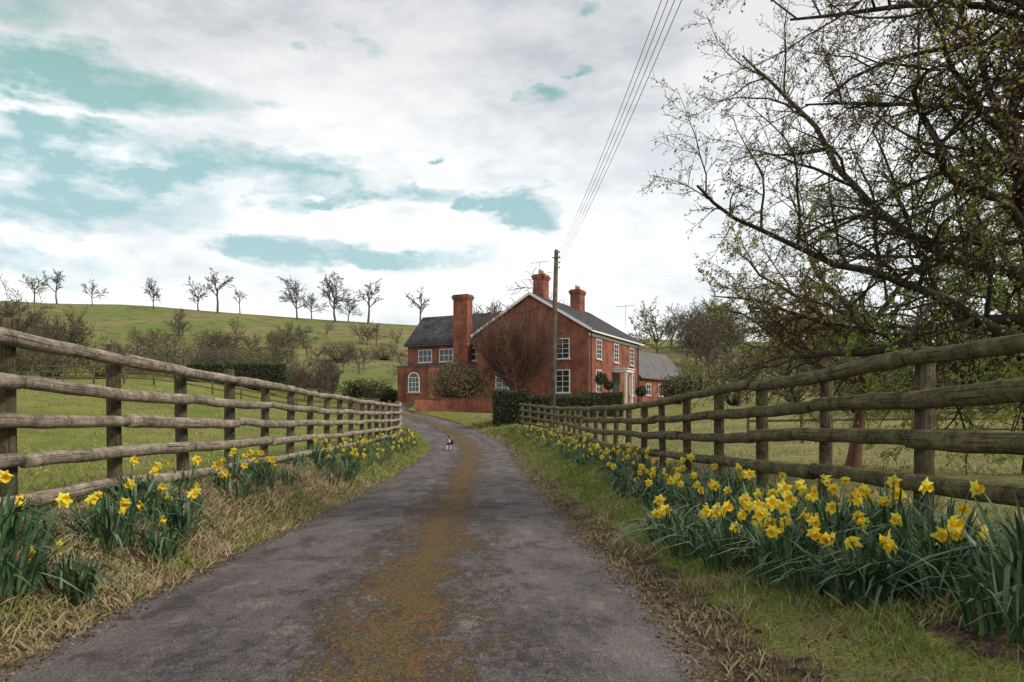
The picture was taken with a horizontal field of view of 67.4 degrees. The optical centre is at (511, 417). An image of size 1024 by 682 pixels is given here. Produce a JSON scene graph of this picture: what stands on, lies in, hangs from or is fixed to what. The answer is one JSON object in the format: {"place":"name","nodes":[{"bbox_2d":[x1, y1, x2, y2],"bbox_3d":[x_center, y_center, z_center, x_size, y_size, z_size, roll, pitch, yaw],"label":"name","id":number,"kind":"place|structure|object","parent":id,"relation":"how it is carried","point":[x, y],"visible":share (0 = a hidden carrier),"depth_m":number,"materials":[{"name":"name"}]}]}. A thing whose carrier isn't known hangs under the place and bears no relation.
{"place":"outdoors","nodes":[
{"label":"outdoors","id":0,"kind":"place"},
{"bbox_2d":[0,419,431,677],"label":"verge grass","id":1,"kind":"structure","parent":0,"point":[405,461],"depth_m":6.86,"materials":[{"name":"plant"}]},
{"bbox_2d":[0,405,726,681],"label":"road","id":2,"kind":"structure","parent":0,"point":[465,559],"depth_m":4.64,"materials":[{"name":"grey asphalt"}]},
{"bbox_2d":[446,436,453,449],"bbox_3d":[-2.519,0.997,31.027,0.205,0.583,0.984,0,0,12],"label":"black and white dog","id":3,"kind":"object","parent":2,"relation":"on","point":[449,442],"visible":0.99,"depth_m":30.86},
{"bbox_2d":[0,301,1023,681],"bbox_3d":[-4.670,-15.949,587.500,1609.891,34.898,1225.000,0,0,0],"label":"ground","id":4,"kind":"structure","parent":0,"point":[118,321],"depth_m":12.80,"materials":[{"name":"green plant"}]},
{"bbox_2d":[16,348,61,375],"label":"garden shrub","id":5,"kind":"object","parent":4,"relation":"on","point":[28,369],"visible":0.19,"depth_m":75.57,"materials":[{"name":"green plant"}]},
{"bbox_2d":[17,340,91,378],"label":"garden shrub","id":6,"kind":"object","parent":4,"relation":"on","point":[56,374],"visible":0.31,"depth_m":77.82,"materials":[{"name":"green plant"}]},
{"bbox_2d":[65,346,134,378],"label":"garden shrub","id":7,"kind":"object","parent":4,"relation":"on","point":[97,374],"visible":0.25,"depth_m":79.45,"materials":[{"name":"green plant"}]},
{"bbox_2d":[122,343,168,373],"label":"garden shrub","id":8,"kind":"object","parent":4,"relation":"on","point":[141,353],"visible":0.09,"depth_m":89.59,"materials":[{"name":"green plant"}]},
{"bbox_2d":[133,333,187,352],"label":"garden shrub","id":9,"kind":"object","parent":4,"relation":"on","point":[163,338],"visible":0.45,"depth_m":119.73,"materials":[{"name":"green plant"}]},
{"bbox_2d":[149,341,204,363],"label":"garden shrub","id":10,"kind":"object","parent":4,"relation":"on","point":[181,351],"visible":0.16,"depth_m":87.69,"materials":[{"name":"green plant"}]},
{"bbox_2d":[0,317,401,512],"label":"post and rail fence","id":11,"kind":"object","parent":4,"relation":"on","point":[114,452],"visible":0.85,"depth_m":7.25,"materials":[{"name":"brown wood"}]},
{"bbox_2d":[16,382,391,512],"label":"field grass","id":12,"kind":"structure","parent":4,"relation":"on","point":[59,483],"depth_m":18.12,"materials":[{"name":"plant"}]},
{"bbox_2d":[31,365,379,410],"bbox_3d":[-19.500,-1.652,50.000,21.491,3.448,0.118,0,0,-11],"label":"field fence","id":13,"kind":"object","parent":4,"relation":"on","point":[124,377],"visible":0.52,"depth_m":49.28,"materials":[{"name":"brown wood"}]},
{"bbox_2d":[0,425,418,602],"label":"daffodil bed","id":14,"kind":"object","parent":4,"relation":"on","point":[130,502],"visible":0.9,"depth_m":5.96,"materials":[{"name":"green plant"}]},
{"bbox_2d":[188,330,238,351],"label":"garden shrub","id":15,"kind":"object","parent":4,"relation":"on","point":[202,336],"visible":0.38,"depth_m":129.12,"materials":[{"name":"green plant"}]},
{"bbox_2d":[202,347,239,362],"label":"garden shrub","id":16,"kind":"object","parent":4,"relation":"on","point":[220,353],"visible":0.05,"depth_m":94.77,"materials":[{"name":"green plant"}]},
{"bbox_2d":[19,267,429,377],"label":"hillside orchard trees","id":17,"kind":"object","parent":4,"relation":"on","point":[216,337],"visible":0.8,"depth_m":150.17,"materials":[{"name":"plant"}]},
{"bbox_2d":[173,362,287,388],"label":"field hedge","id":18,"kind":"object","parent":4,"relation":"on","point":[273,372],"visible":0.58,"depth_m":66.12,"materials":[{"name":"green plant"}]},
{"bbox_2d":[227,356,262,364],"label":"garden shrub","id":19,"kind":"object","parent":4,"relation":"on","point":[240,360],"visible":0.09,"depth_m":75.50,"materials":[{"name":"green plant"}]},
{"bbox_2d":[236,344,278,363],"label":"garden shrub","id":20,"kind":"object","parent":4,"relation":"on","point":[244,349],"visible":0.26,"depth_m":104.39,"materials":[{"name":"green plant"}]},
{"bbox_2d":[266,329,297,345],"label":"garden shrub","id":21,"kind":"object","parent":4,"relation":"on","point":[281,333],"visible":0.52,"depth_m":139.46,"materials":[{"name":"green plant"}]},
{"bbox_2d":[286,368,312,386],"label":"garden shrub","id":22,"kind":"object","parent":4,"relation":"on","point":[289,382],"visible":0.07,"depth_m":74.34,"materials":[{"name":"green plant"}]},
{"bbox_2d":[317,355,341,399],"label":"garden shrub","id":23,"kind":"object","parent":4,"relation":"on","point":[332,367],"visible":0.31,"depth_m":77.78,"materials":[{"name":"green plant"}]},
{"bbox_2d":[320,339,359,362],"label":"garden shrub","id":24,"kind":"object","parent":4,"relation":"on","point":[333,352],"visible":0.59,"depth_m":117.47,"materials":[{"name":"green plant"}]},
{"bbox_2d":[338,378,373,402],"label":"garden shrub","id":25,"kind":"object","parent":4,"relation":"on","point":[349,385],"visible":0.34,"depth_m":79.63,"materials":[{"name":"green plant"}]},
{"bbox_2d":[350,386,365,402],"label":"garden shrub","id":26,"kind":"object","parent":4,"relation":"on","point":[357,392],"visible":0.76,"depth_m":67.75,"materials":[{"name":"green plant"}]},
{"bbox_2d":[352,378,397,399],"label":"garden shrub","id":27,"kind":"object","parent":4,"relation":"on","point":[368,388],"visible":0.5,"depth_m":75.61,"materials":[{"name":"green plant"}]},
{"bbox_2d":[366,341,404,360],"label":"garden shrub","id":28,"kind":"object","parent":4,"relation":"on","point":[382,356],"visible":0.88,"depth_m":124.51,"materials":[{"name":"green plant"}]},
{"bbox_2d":[375,388,397,402],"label":"garden shrub","id":29,"kind":"object","parent":4,"relation":"on","point":[387,394],"visible":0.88,"depth_m":69.51,"materials":[{"name":"green plant"}]},
{"bbox_2d":[397,365,446,402],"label":"lean to","id":30,"kind":"object","parent":4,"relation":"on","point":[423,371],"visible":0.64,"depth_m":65.62,"materials":[{"name":"red brick"}]},
{"bbox_2d":[415,397,492,412],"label":"brick garden wall","id":31,"kind":"structure","parent":4,"relation":"on","point":[475,404],"depth_m":54.39,"materials":[{"name":"red brick"}]},
{"bbox_2d":[421,356,496,397],"bbox_3d":[-3.910,-2.516,57.041,5.762,4.268,4.421,0,0,0],"label":"rounded shrub","id":32,"kind":"object","parent":4,"relation":"on","point":[459,392],"visible":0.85,"depth_m":56.42,"materials":[{"name":"green plant"}]},
{"bbox_2d":[0,268,1018,416],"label":"distant woodland trees","id":33,"kind":"object","parent":4,"relation":"on","point":[684,336],"visible":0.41,"depth_m":93.81,"materials":[{"name":"green plant"}]},
{"bbox_2d":[0,450,1019,681],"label":"leaf litter","id":34,"kind":"object","parent":4,"relation":"on","point":[704,672],"visible":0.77,"depth_m":4.52,"materials":[{"name":"brown plant"}]},
{"bbox_2d":[491,389,531,426],"bbox_3d":[-0.026,-0.420,42.062,2.223,2.328,2.091,0,0,0],"label":"clipped hedge","id":35,"kind":"object","parent":4,"relation":"on","point":[506,407],"visible":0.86,"depth_m":41.24,"materials":[{"name":"green plant"}]},
{"bbox_2d":[465,301,566,390],"bbox_3d":[0.709,-4.686,57.057,7.816,8.330,6.938,0,0,-30],"label":"bare ornamental tree","id":36,"kind":"object","parent":4,"relation":"on","point":[511,366],"visible":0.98,"depth_m":56.05,"materials":[{"name":"brown plant"}]},
{"bbox_2d":[451,273,586,394],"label":"chimneys","id":37,"kind":"object","parent":4,"relation":"on","point":[462,312],"visible":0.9,"depth_m":65.94,"materials":[{"name":"red brick"}]},
{"bbox_2d":[538,270,579,288],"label":"chimney pots","id":38,"kind":"object","parent":37,"relation":"on","point":[541,272],"visible":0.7,"depth_m":64.21,"materials":[{"name":"ceramic"}]},
{"bbox_2d":[408,295,637,402],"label":"walls","id":39,"kind":"structure","parent":4,"relation":"on","point":[579,363],"depth_m":62.01,"materials":[{"name":"red brick"}]},
{"bbox_2d":[407,335,634,396],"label":"windows","id":40,"kind":"structure","parent":39,"relation":"attached to","point":[562,373],"depth_m":65.13,"materials":[{"name":"white paint"}]},
{"bbox_2d":[408,372,418,376],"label":"arched window head","id":41,"kind":"object","parent":40,"relation":"attached to","point":[413,374],"visible":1,"depth_m":65.45},
{"bbox_2d":[404,294,642,345],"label":"roof","id":42,"kind":"structure","parent":39,"relation":"on","point":[433,330],"depth_m":68.67,"materials":[{"name":"tile"}]},
{"bbox_2d":[404,292,643,401],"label":"bargeboards and gutters","id":43,"kind":"object","parent":39,"relation":"attached to","point":[591,334],"visible":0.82,"depth_m":62.89,"materials":[{"name":"white paint"}]},
{"bbox_2d":[612,368,634,402],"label":"porch and door","id":44,"kind":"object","parent":39,"relation":"attached to","point":[625,371],"visible":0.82,"depth_m":65.32,"materials":[{"name":"white paint"}]},
{"bbox_2d":[549,249,559,428],"bbox_3d":[2.069,-3.543,37.457,0.397,9.320,0.520,0,0,-45],"label":"utility pole","id":45,"kind":"object","parent":4,"relation":"on","point":[553,349],"visible":0.91,"depth_m":37.40,"materials":[{"name":"brown wood"}]},
{"bbox_2d":[559,0,681,260],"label":"overhead wires","id":46,"kind":"object","parent":45,"relation":"attached to","point":[625,107],"visible":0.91,"depth_m":16.86,"materials":[{"name":"grey metal"}]},
{"bbox_2d":[526,393,595,422],"bbox_3d":[2.758,-0.369,43.678,4.072,2.041,1.771,0,0,0],"label":"clipped hedge","id":47,"kind":"object","parent":4,"relation":"on","point":[584,401],"visible":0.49,"depth_m":43.12,"materials":[{"name":"green plant"}]},
{"bbox_2d":[577,391,623,416],"bbox_3d":[5.790,-0.713,50.569,3.165,2.072,1.504,0,0,0],"label":"clipped hedge","id":48,"kind":"object","parent":4,"relation":"on","point":[607,399],"visible":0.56,"depth_m":50.12,"materials":[{"name":"green plant"}]},
{"bbox_2d":[594,372,607,392],"bbox_3d":[6.036,-1.585,51.997,0.953,3.064,0.954,0,0,0],"label":"topiary ball tree","id":49,"kind":"object","parent":4,"relation":"on","point":[601,379],"visible":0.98,"depth_m":51.84,"materials":[{"name":"green plant"}]},
{"bbox_2d":[603,380,613,392],"bbox_3d":[6.917,-1.498,55.019,0.846,2.416,0.838,0,0,0],"label":"topiary ball tree","id":50,"kind":"object","parent":4,"relation":"on","point":[609,385],"visible":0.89,"depth_m":54.83,"materials":[{"name":"green plant"}]},
{"bbox_2d":[635,385,646,415],"bbox_3d":[8.487,-1.054,50.503,0.895,2.250,0.850,0,0,0],"label":"topiary ball tree","id":51,"kind":"object","parent":4,"relation":"on","point":[641,390],"visible":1,"depth_m":50.34,"materials":[{"name":"green plant"}]},
{"bbox_2d":[639,351,686,401],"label":"brick outbuilding","id":52,"kind":"structure","parent":4,"relation":"on","point":[654,368],"depth_m":84.10,"materials":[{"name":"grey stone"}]},
{"bbox_2d":[646,381,663,396],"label":"windows","id":53,"kind":"structure","parent":52,"relation":"in","point":[648,384],"depth_m":81.82,"materials":[{"name":"white paint"}]},
{"bbox_2d":[655,374,701,403],"bbox_3d":[12.979,-2.215,60.053,3.560,2.417,2.902,0,0,0],"label":"garden shrub","id":54,"kind":"object","parent":4,"relation":"on","point":[671,388],"visible":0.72,"depth_m":59.53,"materials":[{"name":"green plant"}]},
{"bbox_2d":[675,358,722,390],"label":"garden shrub","id":55,"kind":"object","parent":4,"relation":"on","point":[700,380],"visible":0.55,"depth_m":89.54,"materials":[{"name":"green plant"}]},
{"bbox_2d":[700,358,766,405],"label":"garden shrub","id":56,"kind":"object","parent":4,"relation":"on","point":[734,402],"visible":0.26,"depth_m":69.82,"materials":[{"name":"green plant"}]},
{"bbox_2d":[472,415,1023,538],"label":"field grass","id":57,"kind":"structure","parent":4,"relation":"on","point":[875,488],"depth_m":16.24,"materials":[{"name":"plant"}]},
{"bbox_2d":[508,423,1023,644],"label":"daffodil bed","id":58,"kind":"object","parent":4,"relation":"on","point":[831,531],"visible":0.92,"depth_m":4.82,"materials":[{"name":"green plant"}]},
{"bbox_2d":[519,333,1023,523],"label":"post and rail fence","id":59,"kind":"object","parent":4,"relation":"on","point":[924,439],"visible":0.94,"depth_m":6.40,"materials":[{"name":"brown wood"}]},
{"bbox_2d":[751,356,835,402],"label":"garden shrub","id":60,"kind":"object","parent":4,"relation":"on","point":[799,397],"visible":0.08,"depth_m":74.63,"materials":[{"name":"green plant"}]},
{"bbox_2d":[638,0,1023,430],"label":"budding apple tree","id":61,"kind":"object","parent":4,"relation":"on","point":[987,324],"visible":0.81,"depth_m":9.68,"materials":[{"name":"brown plant"}]},
{"bbox_2d":[807,377,889,412],"bbox_3d":[26.388,-1.936,60.061,6.730,3.464,5.307,0,0,0],"label":"garden shrub","id":62,"kind":"object","parent":4,"relation":"on","point":[852,411],"visible":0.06,"depth_m":59.73,"materials":[{"name":"green plant"}]},
{"bbox_2d":[693,164,1017,468],"bbox_3d":[6.247,-1.835,13.257,5.776,5.928,5.599,0,0,44],"label":"budding plum tree","id":63,"kind":"object","parent":4,"relation":"on","point":[854,456],"visible":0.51,"depth_m":13.96,"materials":[{"name":"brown plant"}]},
{"bbox_2d":[699,0,1023,247],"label":"overhanging cherry tree","id":64,"kind":"object","parent":4,"relation":"on","point":[989,6],"visible":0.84,"depth_m":7.78,"materials":[{"name":"brown plant"}]},
{"bbox_2d":[747,406,1021,442],"bbox_3d":[14.000,0.308,25.000,12.278,1.491,0.118,0,0,9],"label":"field fence","id":65,"kind":"object","parent":4,"relation":"on","point":[803,419],"visible":0.18,"depth_m":25.18,"materials":[{"name":"brown wood"}]},
{"bbox_2d":[808,74,1023,475],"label":"budding hawthorn tree","id":66,"kind":"object","parent":4,"relation":"on","point":[1015,370],"visible":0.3,"depth_m":11.80,"materials":[{"name":"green plant"}]},
{"bbox_2d":[940,361,1000,412],"bbox_3d":[37.436,-2.679,59.906,8.351,4.947,6.864,0,0,0],"label":"garden shrub","id":67,"kind":"object","parent":4,"relation":"on","point":[966,375],"visible":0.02,"depth_m":59.83,"materials":[{"name":"green plant"}]},
{"bbox_2d":[0,0,1023,341],"label":"sky","id":68,"kind":"structure","parent":0,"point":[445,148],"materials":[{"name":"white"}]},
{"bbox_2d":[459,419,1023,681],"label":"verge grass","id":69,"kind":"structure","parent":0,"point":[547,457],"depth_m":4.53,"materials":[{"name":"plant"}]}
]}

